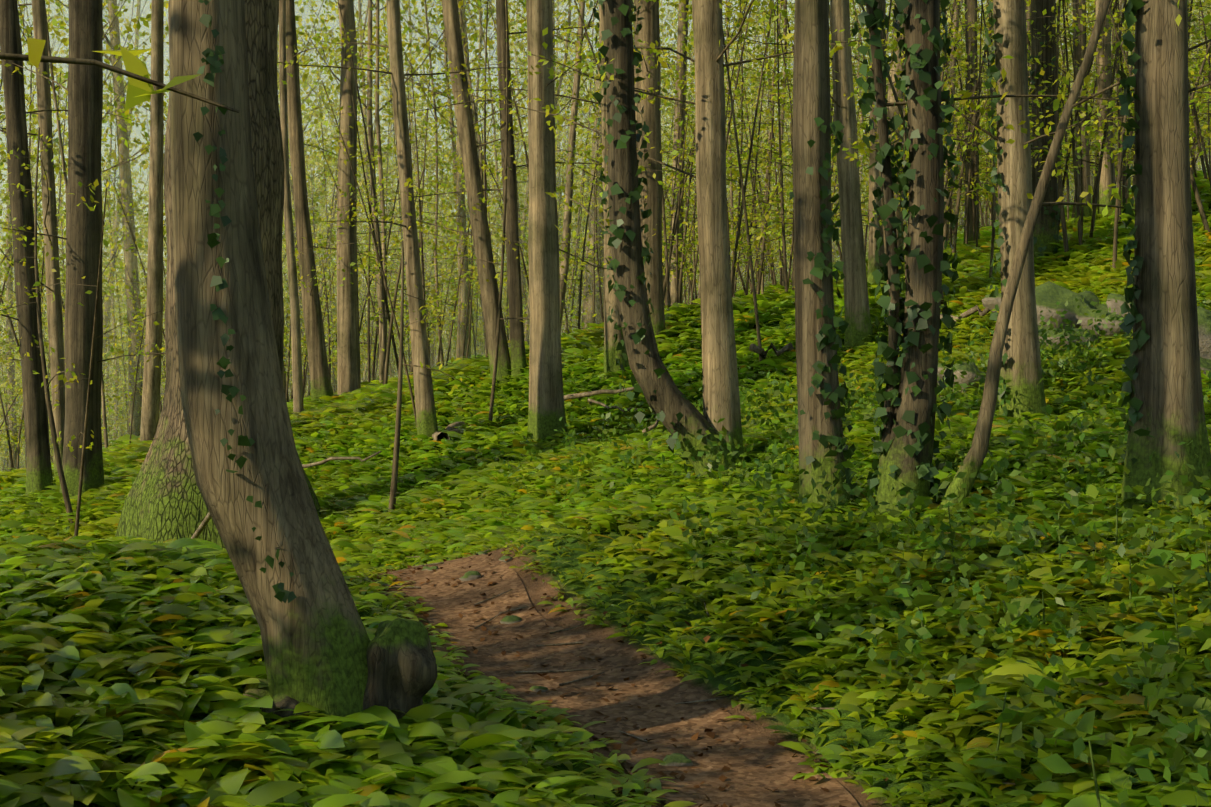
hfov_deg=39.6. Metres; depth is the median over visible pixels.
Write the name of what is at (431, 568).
path stone
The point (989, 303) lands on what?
rock
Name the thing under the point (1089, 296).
rock
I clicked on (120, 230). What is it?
saplings
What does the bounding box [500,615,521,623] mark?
path stone
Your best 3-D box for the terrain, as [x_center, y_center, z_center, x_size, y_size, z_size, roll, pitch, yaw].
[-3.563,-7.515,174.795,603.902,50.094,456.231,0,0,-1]
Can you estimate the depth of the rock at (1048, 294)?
17.20 m
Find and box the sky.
[0,0,1203,363]
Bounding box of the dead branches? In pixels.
[191,305,1108,805]
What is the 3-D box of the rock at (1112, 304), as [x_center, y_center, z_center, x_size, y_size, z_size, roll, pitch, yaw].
[5.433,-0.839,17.489,0.858,0.614,0.504,0,0,-20]
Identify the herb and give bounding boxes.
[475,282,1210,806]
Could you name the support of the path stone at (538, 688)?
on the dirt path at (750, 775)
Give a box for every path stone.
[426,566,437,570]
[459,571,480,580]
[499,556,511,561]
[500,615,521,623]
[530,686,547,691]
[659,753,692,766]
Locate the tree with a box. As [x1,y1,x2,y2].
[0,0,1210,535]
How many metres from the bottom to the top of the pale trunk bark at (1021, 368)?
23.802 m
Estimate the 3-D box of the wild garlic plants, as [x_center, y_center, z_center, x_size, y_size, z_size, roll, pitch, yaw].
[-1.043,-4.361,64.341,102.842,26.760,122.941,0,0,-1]
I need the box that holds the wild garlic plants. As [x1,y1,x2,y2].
[0,168,1210,806]
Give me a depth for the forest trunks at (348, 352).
36.13 m
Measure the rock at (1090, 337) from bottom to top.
0.664 m
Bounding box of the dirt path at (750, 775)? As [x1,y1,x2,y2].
[386,554,859,806]
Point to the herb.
(1147, 632)
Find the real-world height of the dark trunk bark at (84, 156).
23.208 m
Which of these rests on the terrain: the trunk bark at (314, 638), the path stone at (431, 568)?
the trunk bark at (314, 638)
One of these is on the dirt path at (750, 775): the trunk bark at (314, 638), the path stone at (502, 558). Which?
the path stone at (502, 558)
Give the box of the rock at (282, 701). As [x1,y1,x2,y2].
[243,678,308,724]
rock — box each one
[243,678,308,724]
[937,362,985,396]
[982,286,1035,311]
[1035,281,1132,339]
[1038,325,1099,350]
[1078,291,1107,311]
[1106,293,1130,316]
[1131,306,1210,378]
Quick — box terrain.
[0,192,1210,806]
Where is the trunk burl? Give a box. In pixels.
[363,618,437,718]
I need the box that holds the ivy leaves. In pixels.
[193,0,1150,602]
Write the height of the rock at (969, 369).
0.469 m
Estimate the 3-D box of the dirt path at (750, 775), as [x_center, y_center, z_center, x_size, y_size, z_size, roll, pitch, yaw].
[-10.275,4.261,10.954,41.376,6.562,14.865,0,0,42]
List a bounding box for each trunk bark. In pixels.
[0,0,1058,520]
[31,0,1115,474]
[115,0,320,548]
[170,0,1210,729]
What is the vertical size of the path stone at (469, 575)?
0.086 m
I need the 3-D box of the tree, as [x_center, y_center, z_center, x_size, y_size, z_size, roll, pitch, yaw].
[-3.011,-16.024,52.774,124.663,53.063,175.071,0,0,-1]
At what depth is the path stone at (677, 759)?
6.68 m
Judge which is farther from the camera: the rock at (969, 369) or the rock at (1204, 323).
the rock at (969, 369)
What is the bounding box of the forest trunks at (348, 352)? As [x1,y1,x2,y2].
[0,0,1208,469]
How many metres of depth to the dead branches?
18.91 m

